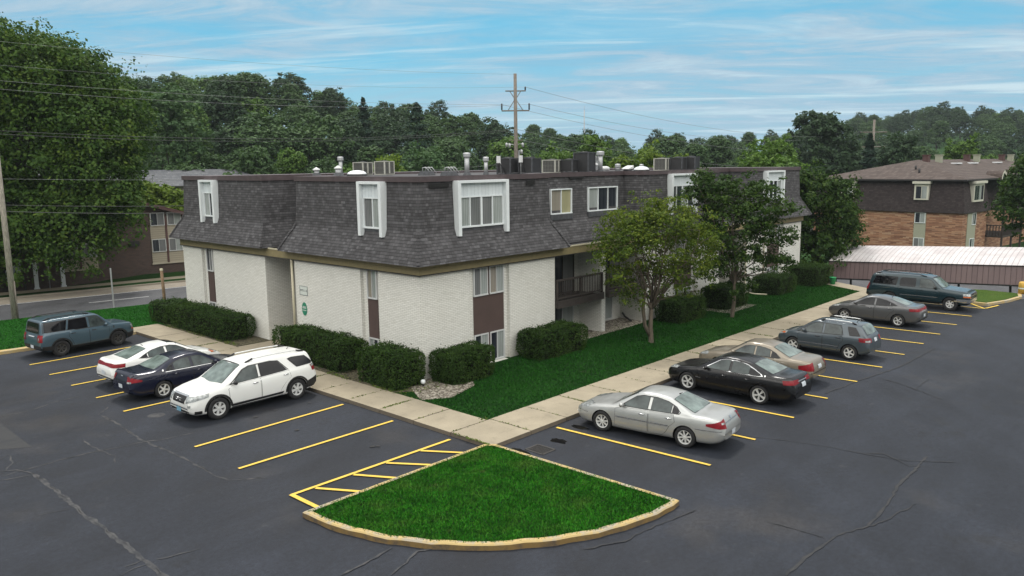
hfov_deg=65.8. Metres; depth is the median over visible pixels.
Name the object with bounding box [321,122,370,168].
forest tree
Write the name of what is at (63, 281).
white post
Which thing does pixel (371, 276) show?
window
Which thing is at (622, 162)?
background tree
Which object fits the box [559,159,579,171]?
condenser
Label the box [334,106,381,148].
forest tree
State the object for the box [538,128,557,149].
forest tree
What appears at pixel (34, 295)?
kerb
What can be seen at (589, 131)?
forest tree
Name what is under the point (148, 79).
forest tree
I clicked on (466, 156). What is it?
roof vent
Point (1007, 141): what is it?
forest tree
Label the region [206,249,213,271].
window
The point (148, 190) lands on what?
background tree
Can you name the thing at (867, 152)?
spruce tree
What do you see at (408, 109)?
forest tree
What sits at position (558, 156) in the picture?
background tree
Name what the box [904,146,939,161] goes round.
forest tree
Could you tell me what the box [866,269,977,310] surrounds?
parked car
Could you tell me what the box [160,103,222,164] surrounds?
forest tree
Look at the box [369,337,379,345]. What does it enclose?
window
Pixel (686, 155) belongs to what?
background tree
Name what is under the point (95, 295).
road line
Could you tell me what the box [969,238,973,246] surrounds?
window
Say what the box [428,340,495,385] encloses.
hedge
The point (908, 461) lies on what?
parking lot
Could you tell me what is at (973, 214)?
window
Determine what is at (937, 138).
forest tree
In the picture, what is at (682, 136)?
forest tree
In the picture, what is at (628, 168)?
roof hood
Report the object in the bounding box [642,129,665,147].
forest tree
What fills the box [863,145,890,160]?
forest tree
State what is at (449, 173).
roof box
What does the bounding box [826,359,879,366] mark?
parking line
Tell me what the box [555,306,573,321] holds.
patio door
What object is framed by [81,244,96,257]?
window
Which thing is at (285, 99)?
power line
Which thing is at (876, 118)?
forest tree
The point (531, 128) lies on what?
forest tree
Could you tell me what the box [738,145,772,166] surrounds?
background tree
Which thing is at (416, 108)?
spruce tree
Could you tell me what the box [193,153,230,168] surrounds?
forest tree
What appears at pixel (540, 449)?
storm drain
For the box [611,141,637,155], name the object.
forest tree
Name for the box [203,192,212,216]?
window
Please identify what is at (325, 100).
forest tree
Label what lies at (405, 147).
forest tree
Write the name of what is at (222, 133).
forest tree
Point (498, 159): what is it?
disconnect box
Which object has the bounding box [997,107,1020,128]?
forest tree
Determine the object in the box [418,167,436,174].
roof box
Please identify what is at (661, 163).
condenser
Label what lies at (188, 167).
forest tree
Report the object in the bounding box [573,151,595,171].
condenser
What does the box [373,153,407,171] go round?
background tree
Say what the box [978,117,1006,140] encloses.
forest tree
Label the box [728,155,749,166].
forest tree
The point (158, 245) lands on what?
window
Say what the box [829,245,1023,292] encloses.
carport
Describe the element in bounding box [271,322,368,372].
hedge
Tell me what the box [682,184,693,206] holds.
window
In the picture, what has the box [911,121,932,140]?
forest tree
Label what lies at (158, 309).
hedge
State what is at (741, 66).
sky
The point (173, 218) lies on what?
window
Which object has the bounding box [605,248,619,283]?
patio door
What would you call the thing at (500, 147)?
forest tree
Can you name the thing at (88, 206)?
power line
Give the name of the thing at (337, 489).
parking line
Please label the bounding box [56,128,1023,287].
ground
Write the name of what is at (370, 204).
window
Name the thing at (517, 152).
utility pole
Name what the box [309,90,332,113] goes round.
forest tree
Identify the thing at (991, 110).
forest tree
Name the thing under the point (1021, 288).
bollard
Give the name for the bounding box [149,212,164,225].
window
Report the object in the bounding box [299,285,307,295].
apartment sign
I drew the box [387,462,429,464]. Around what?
parking line
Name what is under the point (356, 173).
skylight
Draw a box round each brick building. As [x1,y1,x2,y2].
[3,174,184,290]
[813,154,1023,246]
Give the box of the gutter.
[0,282,185,304]
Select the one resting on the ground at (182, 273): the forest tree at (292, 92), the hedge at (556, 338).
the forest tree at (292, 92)
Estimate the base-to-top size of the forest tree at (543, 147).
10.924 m
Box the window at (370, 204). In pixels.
[363,197,378,228]
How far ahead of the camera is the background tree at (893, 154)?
104.07 m
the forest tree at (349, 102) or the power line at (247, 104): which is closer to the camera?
the power line at (247, 104)
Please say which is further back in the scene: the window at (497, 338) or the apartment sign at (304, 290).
the apartment sign at (304, 290)
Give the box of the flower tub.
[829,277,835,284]
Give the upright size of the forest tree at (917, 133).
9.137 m
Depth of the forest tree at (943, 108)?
301.91 m
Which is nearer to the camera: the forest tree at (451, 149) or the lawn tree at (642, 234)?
the lawn tree at (642, 234)
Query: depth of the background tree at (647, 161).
77.12 m
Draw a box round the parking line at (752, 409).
[710,401,793,417]
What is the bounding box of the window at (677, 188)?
[674,185,682,207]
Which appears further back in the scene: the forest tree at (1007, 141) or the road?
the forest tree at (1007, 141)
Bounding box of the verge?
[0,278,185,297]
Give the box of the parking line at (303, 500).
[290,493,317,507]
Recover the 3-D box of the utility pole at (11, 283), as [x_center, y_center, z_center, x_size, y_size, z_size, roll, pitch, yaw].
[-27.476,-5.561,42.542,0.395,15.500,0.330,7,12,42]
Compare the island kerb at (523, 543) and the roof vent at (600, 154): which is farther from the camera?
the roof vent at (600, 154)
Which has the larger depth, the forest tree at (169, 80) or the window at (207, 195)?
the forest tree at (169, 80)
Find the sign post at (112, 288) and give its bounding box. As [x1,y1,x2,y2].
[110,268,114,307]
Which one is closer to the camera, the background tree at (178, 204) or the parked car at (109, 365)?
the parked car at (109, 365)
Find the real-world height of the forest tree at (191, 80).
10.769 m
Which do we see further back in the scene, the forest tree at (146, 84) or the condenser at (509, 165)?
the forest tree at (146, 84)
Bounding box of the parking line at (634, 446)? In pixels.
[556,427,710,465]
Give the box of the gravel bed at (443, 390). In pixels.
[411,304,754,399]
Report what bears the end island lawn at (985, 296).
on the end island kerb at (1019, 296)
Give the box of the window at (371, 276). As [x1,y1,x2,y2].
[366,270,377,299]
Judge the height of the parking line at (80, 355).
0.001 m
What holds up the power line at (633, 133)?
attached to the utility pole at (517, 152)
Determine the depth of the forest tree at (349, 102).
165.45 m
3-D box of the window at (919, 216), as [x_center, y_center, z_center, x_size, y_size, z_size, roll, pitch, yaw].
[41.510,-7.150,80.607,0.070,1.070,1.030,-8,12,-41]
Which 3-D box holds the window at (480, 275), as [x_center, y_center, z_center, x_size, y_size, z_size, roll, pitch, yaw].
[-1.270,-0.268,31.976,0.090,1.180,0.800,7,12,42]
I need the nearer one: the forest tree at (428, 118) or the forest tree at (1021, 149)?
the forest tree at (428, 118)
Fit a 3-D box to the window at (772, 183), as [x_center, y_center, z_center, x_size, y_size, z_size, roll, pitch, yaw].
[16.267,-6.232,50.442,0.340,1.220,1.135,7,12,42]
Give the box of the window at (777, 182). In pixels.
[773,180,781,197]
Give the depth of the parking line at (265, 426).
25.18 m
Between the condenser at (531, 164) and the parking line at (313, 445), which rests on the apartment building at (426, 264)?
the condenser at (531, 164)
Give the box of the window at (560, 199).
[549,188,572,214]
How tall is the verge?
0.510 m
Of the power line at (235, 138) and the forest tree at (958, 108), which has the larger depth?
the forest tree at (958, 108)
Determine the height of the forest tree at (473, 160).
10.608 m
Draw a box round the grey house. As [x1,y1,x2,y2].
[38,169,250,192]
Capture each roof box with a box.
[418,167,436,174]
[440,167,459,175]
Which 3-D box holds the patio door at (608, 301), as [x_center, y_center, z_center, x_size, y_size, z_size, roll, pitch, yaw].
[4.806,0.932,40.662,0.090,1.440,1.100,7,12,42]
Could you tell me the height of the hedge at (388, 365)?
1.559 m
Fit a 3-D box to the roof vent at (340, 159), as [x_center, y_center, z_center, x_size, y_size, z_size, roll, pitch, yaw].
[-10.233,-7.278,47.303,0.418,1.120,0.418,7,12,42]
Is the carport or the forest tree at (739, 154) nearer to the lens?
the carport
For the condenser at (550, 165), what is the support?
on the apartment building at (426, 264)
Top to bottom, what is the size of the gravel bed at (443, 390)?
0.133 m
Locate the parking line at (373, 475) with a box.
[353,474,394,477]
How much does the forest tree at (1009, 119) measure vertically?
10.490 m
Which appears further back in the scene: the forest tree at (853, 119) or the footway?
the forest tree at (853, 119)
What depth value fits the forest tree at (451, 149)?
111.19 m
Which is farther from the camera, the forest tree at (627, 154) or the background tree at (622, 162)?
the forest tree at (627, 154)
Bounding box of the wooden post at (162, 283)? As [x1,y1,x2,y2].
[159,268,165,298]
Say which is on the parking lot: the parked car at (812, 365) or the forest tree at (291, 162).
the parked car at (812, 365)
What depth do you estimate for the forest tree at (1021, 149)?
172.60 m
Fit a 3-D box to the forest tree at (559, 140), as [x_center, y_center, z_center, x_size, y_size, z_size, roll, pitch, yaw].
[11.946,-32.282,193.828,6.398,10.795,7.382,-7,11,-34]
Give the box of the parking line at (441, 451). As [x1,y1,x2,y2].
[421,450,461,452]
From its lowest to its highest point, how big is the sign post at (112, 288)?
2.500 m
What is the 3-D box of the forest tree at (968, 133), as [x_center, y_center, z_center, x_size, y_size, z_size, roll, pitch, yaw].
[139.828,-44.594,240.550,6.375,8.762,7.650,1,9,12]
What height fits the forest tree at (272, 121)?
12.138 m
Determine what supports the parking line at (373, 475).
on the parking lot
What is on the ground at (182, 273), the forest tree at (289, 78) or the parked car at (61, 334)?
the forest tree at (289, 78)
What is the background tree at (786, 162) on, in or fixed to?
on the ground at (182, 273)
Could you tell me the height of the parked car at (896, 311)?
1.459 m
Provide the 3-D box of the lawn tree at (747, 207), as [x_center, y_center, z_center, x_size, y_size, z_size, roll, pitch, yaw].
[11.766,-2.256,41.028,6.037,8.099,4.889,-6,10,-30]
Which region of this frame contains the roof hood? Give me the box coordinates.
[622,165,633,170]
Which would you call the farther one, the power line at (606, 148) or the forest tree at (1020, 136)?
the forest tree at (1020, 136)
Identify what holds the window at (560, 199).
in the apartment building at (426, 264)
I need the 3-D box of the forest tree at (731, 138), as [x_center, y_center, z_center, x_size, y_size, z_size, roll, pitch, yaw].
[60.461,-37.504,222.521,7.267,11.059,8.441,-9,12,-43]
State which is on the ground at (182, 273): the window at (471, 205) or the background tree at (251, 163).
the background tree at (251, 163)
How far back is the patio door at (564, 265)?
37.93 m
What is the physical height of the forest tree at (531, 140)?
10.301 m
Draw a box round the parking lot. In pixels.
[0,299,1023,575]
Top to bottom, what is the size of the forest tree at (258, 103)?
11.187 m
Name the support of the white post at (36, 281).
on the ground at (182, 273)
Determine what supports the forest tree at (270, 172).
on the ground at (182, 273)
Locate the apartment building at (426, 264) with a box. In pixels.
[168,167,811,379]
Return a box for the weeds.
[164,323,799,443]
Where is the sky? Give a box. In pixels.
[0,0,1023,152]
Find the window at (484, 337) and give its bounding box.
[474,332,488,344]
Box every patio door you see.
[555,254,573,294]
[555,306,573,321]
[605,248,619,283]
[605,297,612,319]
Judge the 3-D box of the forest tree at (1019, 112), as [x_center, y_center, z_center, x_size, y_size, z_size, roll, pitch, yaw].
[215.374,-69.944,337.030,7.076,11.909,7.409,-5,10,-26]
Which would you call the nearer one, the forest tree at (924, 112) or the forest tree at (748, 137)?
the forest tree at (748, 137)
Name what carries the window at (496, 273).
in the apartment building at (426, 264)
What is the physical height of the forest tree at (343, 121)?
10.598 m
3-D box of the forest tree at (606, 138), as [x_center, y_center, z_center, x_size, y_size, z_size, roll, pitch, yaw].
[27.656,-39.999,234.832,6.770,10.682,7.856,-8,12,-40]
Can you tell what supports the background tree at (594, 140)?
on the ground at (182, 273)
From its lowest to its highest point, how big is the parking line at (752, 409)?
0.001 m
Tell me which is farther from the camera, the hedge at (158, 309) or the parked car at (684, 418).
the hedge at (158, 309)
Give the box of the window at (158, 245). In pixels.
[152,239,166,251]
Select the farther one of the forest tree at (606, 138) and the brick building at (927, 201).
the forest tree at (606, 138)
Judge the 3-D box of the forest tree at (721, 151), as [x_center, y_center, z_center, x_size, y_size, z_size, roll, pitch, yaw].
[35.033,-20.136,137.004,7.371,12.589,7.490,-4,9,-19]
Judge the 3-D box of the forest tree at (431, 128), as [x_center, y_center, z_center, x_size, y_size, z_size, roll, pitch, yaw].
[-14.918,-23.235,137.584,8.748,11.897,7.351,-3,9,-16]
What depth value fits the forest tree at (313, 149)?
107.94 m
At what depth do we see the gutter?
52.83 m
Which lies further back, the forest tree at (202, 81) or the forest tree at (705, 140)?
the forest tree at (705, 140)
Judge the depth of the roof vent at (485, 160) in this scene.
41.26 m
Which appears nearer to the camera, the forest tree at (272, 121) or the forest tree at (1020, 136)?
the forest tree at (272, 121)
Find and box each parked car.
[24,310,133,355]
[97,339,219,380]
[113,349,233,397]
[170,345,316,418]
[578,385,740,447]
[668,352,810,404]
[699,338,825,379]
[778,315,880,359]
[829,294,927,326]
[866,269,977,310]
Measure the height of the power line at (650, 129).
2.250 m
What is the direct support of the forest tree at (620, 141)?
on the ground at (182, 273)
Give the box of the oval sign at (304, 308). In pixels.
[302,302,306,315]
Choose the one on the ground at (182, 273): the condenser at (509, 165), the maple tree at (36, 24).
the maple tree at (36, 24)
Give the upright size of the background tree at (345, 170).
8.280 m
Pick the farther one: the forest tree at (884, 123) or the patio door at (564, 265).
the forest tree at (884, 123)
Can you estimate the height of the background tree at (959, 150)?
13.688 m
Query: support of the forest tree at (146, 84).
on the ground at (182, 273)
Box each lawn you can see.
[0,304,162,349]
[160,286,855,419]
[315,446,667,540]
[974,289,1017,302]
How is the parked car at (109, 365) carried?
on the parking lot
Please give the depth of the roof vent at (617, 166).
49.31 m
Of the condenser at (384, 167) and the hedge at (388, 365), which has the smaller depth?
the hedge at (388, 365)
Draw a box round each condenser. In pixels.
[352,161,372,174]
[374,160,394,174]
[496,157,517,174]
[518,157,540,173]
[542,159,562,172]
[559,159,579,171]
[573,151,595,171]
[653,157,669,170]
[669,157,686,169]
[687,156,699,169]
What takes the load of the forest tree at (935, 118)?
on the ground at (182, 273)
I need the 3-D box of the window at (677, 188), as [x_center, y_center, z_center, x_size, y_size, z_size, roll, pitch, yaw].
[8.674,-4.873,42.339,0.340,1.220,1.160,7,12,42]
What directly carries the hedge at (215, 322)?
on the planting bed at (352, 375)
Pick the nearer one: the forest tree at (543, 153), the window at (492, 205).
the window at (492, 205)
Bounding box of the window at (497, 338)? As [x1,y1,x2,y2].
[490,329,505,359]
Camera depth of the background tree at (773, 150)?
74.70 m
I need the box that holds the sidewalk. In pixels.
[133,282,867,445]
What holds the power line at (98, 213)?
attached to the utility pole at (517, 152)
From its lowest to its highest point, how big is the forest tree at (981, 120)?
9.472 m
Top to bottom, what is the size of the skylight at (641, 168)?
0.320 m
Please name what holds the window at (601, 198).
in the apartment building at (426, 264)
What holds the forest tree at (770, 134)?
on the ground at (182, 273)
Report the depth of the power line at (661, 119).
77.06 m
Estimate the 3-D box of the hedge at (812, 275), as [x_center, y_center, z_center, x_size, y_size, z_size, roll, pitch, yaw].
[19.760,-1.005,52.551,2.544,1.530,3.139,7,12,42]
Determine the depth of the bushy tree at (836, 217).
56.09 m
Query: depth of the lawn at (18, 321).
42.55 m
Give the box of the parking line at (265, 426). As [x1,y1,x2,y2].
[194,404,343,446]
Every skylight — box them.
[347,170,366,175]
[633,166,649,170]
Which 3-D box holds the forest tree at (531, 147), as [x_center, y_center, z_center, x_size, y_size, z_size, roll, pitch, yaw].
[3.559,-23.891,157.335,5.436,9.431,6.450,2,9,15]
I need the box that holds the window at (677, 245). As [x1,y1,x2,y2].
[674,239,682,259]
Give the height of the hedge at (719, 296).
1.486 m
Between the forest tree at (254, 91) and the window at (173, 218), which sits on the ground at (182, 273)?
the forest tree at (254, 91)
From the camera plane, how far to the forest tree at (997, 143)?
196.43 m
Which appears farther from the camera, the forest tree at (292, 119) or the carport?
the forest tree at (292, 119)
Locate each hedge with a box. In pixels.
[148,296,191,324]
[166,300,256,341]
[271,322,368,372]
[355,338,425,390]
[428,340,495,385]
[515,319,588,360]
[654,292,706,323]
[700,279,749,309]
[751,270,798,295]
[788,261,834,286]
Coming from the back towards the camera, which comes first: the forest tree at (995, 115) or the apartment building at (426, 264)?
the forest tree at (995, 115)
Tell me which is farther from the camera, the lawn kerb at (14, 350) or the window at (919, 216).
the window at (919, 216)
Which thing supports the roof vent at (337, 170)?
on the apartment building at (426, 264)
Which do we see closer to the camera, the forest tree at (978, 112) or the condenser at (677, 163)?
the condenser at (677, 163)
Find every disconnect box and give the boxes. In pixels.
[496,156,505,173]
[519,155,524,173]
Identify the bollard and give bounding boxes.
[1018,281,1023,293]
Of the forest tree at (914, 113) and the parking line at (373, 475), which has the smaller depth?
the parking line at (373, 475)
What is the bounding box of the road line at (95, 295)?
[6,286,185,304]
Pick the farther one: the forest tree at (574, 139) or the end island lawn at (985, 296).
the forest tree at (574, 139)
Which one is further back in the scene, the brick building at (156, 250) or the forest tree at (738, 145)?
the forest tree at (738, 145)
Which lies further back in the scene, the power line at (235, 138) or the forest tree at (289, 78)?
the forest tree at (289, 78)
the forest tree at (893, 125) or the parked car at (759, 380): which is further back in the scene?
the forest tree at (893, 125)
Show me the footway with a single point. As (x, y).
(89, 285)
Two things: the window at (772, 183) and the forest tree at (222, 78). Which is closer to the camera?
the window at (772, 183)
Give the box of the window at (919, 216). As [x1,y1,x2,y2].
[914,212,925,222]
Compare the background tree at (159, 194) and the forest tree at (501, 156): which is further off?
the forest tree at (501, 156)
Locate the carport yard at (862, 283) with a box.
[837,279,1023,298]
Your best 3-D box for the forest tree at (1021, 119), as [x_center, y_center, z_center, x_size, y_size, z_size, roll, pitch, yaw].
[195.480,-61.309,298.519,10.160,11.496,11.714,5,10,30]
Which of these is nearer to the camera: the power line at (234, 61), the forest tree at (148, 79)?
the power line at (234, 61)
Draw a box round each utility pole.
[0,161,18,318]
[501,73,529,157]
[861,120,886,149]
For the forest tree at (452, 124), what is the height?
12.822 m
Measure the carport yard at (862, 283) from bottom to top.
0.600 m
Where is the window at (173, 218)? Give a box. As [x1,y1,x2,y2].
[166,212,180,224]
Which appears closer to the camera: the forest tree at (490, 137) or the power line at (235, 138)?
the power line at (235, 138)
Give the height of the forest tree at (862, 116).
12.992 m
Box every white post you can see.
[32,262,39,289]
[59,260,66,286]
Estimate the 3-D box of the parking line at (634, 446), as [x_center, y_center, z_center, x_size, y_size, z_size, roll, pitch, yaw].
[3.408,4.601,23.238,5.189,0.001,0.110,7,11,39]
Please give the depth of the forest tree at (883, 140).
243.83 m
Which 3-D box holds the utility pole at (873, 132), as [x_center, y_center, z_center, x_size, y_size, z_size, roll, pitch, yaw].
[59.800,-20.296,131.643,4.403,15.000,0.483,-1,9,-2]
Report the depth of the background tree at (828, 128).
110.29 m
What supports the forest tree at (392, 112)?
on the ground at (182, 273)
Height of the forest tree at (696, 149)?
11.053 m
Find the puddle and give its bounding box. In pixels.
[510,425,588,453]
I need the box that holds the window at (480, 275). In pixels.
[472,267,488,296]
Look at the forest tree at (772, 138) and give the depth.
294.05 m
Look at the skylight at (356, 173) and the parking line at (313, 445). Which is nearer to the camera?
the parking line at (313, 445)
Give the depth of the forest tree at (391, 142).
130.67 m
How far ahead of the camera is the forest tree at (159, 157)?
101.84 m
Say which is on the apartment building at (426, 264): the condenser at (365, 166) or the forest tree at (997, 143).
the condenser at (365, 166)
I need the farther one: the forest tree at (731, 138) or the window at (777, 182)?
the forest tree at (731, 138)
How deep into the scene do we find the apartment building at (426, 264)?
34.11 m
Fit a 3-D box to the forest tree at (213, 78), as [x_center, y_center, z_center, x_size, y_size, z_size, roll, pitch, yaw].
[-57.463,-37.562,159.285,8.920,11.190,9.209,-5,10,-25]
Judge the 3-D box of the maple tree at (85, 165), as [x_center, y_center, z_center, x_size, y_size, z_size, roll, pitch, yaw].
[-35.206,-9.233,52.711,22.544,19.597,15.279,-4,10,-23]
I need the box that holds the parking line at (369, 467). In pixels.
[292,439,450,493]
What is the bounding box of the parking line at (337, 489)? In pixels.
[315,487,359,491]
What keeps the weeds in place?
on the lawn at (411, 394)
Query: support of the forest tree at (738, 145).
on the ground at (182, 273)
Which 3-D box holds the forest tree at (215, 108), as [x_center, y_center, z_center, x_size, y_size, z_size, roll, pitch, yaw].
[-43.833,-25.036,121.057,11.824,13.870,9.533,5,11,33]
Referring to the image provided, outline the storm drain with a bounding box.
[525,444,555,454]
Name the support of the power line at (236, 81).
attached to the utility pole at (517, 152)
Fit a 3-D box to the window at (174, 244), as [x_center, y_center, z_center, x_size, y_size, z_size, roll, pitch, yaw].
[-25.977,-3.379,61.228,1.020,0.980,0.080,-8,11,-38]
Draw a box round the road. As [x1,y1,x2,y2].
[0,228,812,319]
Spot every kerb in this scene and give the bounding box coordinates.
[0,280,185,299]
[0,331,135,354]
[302,444,678,550]
[972,293,1021,305]
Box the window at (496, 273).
[489,265,504,293]
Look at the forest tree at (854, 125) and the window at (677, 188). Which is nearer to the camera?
the window at (677, 188)
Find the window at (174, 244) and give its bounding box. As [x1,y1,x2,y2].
[168,238,182,250]
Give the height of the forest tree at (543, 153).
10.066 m
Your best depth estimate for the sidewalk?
28.35 m
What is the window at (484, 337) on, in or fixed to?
in the apartment building at (426, 264)
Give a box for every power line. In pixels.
[0,41,477,73]
[2,89,524,107]
[3,65,502,87]
[3,130,514,141]
[6,211,169,213]
[8,81,500,104]
[9,129,510,138]
[14,205,144,206]
[38,165,489,179]
[505,105,878,151]
[521,130,727,165]
[526,87,881,136]
[530,104,860,140]
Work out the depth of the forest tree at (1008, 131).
236.30 m
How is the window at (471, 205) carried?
in the apartment building at (426, 264)
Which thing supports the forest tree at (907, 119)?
on the ground at (182, 273)
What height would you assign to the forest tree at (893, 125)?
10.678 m
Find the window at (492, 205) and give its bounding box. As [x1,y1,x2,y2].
[481,194,503,225]
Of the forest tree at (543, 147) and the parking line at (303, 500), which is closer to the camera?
the parking line at (303, 500)
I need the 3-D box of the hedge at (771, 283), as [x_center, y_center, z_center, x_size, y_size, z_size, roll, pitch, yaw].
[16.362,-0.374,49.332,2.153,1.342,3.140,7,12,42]
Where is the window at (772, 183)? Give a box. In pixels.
[768,180,773,197]
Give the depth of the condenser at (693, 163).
51.80 m
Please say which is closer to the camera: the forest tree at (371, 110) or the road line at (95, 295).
the road line at (95, 295)
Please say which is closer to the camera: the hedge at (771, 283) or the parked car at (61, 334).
the parked car at (61, 334)
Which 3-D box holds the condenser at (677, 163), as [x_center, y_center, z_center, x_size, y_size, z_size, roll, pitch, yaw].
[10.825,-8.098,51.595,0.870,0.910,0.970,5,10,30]
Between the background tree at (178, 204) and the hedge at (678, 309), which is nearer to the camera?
the hedge at (678, 309)
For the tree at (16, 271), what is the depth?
53.76 m
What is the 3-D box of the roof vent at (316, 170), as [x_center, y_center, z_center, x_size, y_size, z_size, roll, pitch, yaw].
[-11.552,-6.882,46.811,0.570,0.520,0.570,7,12,42]
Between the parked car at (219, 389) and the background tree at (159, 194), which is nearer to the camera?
the parked car at (219, 389)
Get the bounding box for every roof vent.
[313,167,319,174]
[333,166,343,175]
[337,157,344,175]
[463,153,470,174]
[483,157,488,174]
[596,151,603,171]
[615,164,620,170]
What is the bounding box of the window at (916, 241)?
[913,237,923,245]
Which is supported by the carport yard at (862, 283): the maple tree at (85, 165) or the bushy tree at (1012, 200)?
the bushy tree at (1012, 200)
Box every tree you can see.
[0,12,163,292]
[0,17,140,140]
[5,262,26,289]
[117,76,151,90]
[121,131,171,169]
[127,83,214,169]
[135,180,160,201]
[138,75,167,92]
[141,181,180,205]
[143,184,183,210]
[147,71,204,101]
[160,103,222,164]
[162,160,204,170]
[164,75,201,91]
[170,89,213,142]
[192,77,258,163]
[193,75,214,93]
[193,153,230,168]
[202,73,233,123]
[205,76,237,123]
[206,115,264,167]
[220,145,277,174]
[221,110,307,167]
[226,71,279,116]
[226,97,276,143]
[245,168,280,173]
[268,102,321,155]
[271,72,316,119]
[273,147,309,173]
[275,82,314,121]
[276,110,354,173]
[301,156,348,173]
[309,87,347,129]
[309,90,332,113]
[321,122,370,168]
[327,97,368,128]
[328,114,375,159]
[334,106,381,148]
[343,162,352,172]
[354,97,378,161]
[356,145,386,164]
[365,114,420,159]
[366,105,388,117]
[371,101,409,152]
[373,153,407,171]
[391,142,429,170]
[397,103,425,116]
[397,140,445,171]
[398,102,437,169]
[408,120,445,152]
[409,114,448,139]
[423,99,451,136]
[430,134,480,169]
[430,139,469,170]
[438,161,464,170]
[439,114,487,164]
[460,112,485,154]
[472,116,521,169]
[482,136,530,169]
[492,154,510,169]
[520,132,546,152]
[521,124,541,141]
[526,144,537,155]
[528,143,555,156]
[532,150,559,159]
[535,139,576,168]
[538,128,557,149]
[550,134,565,153]
[560,133,587,152]
[576,134,613,165]
[580,128,606,144]
[586,189,727,342]
[600,135,615,148]
[608,151,638,167]
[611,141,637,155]
[613,137,630,148]
[614,148,637,165]
[635,138,668,167]
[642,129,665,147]
[643,135,686,157]
[669,152,688,156]
[673,132,686,141]
[677,166,805,317]
[679,142,713,166]
[683,137,703,149]
[693,138,708,147]
[704,135,736,166]
[722,135,737,150]
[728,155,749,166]
[730,148,752,165]
[732,141,757,152]
[735,133,800,166]
[738,131,756,148]
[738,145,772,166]
[755,154,810,251]
[762,129,778,150]
[768,136,778,146]
[782,156,869,266]
[783,109,865,194]
[846,121,861,143]
[848,117,864,125]
[855,112,867,139]
[855,121,882,144]
[858,132,879,169]
[862,130,919,167]
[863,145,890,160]
[867,114,883,129]
[875,130,892,147]
[880,115,892,129]
[881,117,889,135]
[885,116,906,137]
[892,110,912,132]
[903,130,926,145]
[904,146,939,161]
[909,109,923,129]
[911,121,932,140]
[912,106,933,127]
[923,114,950,146]
[924,120,952,149]
[926,101,954,124]
[942,132,987,159]
[943,139,965,154]
[948,106,965,135]
[949,110,977,139]
[962,127,984,143]
[970,105,991,128]
[973,113,992,134]
[976,133,1007,157]
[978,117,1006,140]
[982,154,998,158]
[983,152,1023,240]
[985,108,996,115]
[986,149,1006,158]
[987,122,1018,153]
[987,135,1018,157]
[992,112,999,122]
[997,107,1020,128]
[1000,116,1016,134]
[1013,109,1023,127]
[1013,128,1023,150]
[1014,139,1023,160]
[1015,113,1023,129]
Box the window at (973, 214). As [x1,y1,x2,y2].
[972,213,976,224]
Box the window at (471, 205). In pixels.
[461,196,481,227]
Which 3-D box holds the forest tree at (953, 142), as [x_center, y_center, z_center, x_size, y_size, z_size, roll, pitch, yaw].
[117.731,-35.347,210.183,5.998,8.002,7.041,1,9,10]
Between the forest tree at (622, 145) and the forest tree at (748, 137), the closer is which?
the forest tree at (622, 145)
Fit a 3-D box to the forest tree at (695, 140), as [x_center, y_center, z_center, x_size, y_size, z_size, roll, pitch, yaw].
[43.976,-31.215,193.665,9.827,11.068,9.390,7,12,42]
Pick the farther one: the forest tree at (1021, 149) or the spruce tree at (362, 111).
the forest tree at (1021, 149)
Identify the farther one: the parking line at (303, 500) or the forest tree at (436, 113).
the forest tree at (436, 113)
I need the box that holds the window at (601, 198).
[587,186,617,211]
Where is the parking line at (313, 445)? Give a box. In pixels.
[239,420,392,468]
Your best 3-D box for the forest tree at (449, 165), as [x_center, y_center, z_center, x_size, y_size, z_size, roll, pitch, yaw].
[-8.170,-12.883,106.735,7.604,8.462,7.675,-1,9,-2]
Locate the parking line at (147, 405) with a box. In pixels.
[125,400,169,410]
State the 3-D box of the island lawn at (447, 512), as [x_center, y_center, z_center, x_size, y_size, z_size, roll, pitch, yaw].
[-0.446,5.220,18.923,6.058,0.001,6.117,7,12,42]
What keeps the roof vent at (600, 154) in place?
on the apartment building at (426, 264)
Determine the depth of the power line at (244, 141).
50.60 m
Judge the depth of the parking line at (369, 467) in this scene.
21.73 m
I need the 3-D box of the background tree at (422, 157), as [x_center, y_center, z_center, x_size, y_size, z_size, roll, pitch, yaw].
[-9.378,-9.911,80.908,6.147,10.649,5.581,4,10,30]
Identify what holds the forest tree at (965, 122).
on the ground at (182, 273)
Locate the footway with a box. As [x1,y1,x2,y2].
[0,276,184,295]
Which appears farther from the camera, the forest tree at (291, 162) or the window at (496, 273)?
the forest tree at (291, 162)
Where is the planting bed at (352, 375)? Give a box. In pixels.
[166,323,412,392]
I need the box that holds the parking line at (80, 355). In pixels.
[29,347,128,364]
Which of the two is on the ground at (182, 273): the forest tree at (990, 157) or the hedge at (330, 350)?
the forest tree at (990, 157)
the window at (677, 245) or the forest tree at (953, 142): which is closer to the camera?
the window at (677, 245)
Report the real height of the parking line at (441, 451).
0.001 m
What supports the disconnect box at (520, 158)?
on the apartment building at (426, 264)
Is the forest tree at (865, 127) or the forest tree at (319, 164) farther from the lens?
the forest tree at (865, 127)
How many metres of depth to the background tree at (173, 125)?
87.05 m

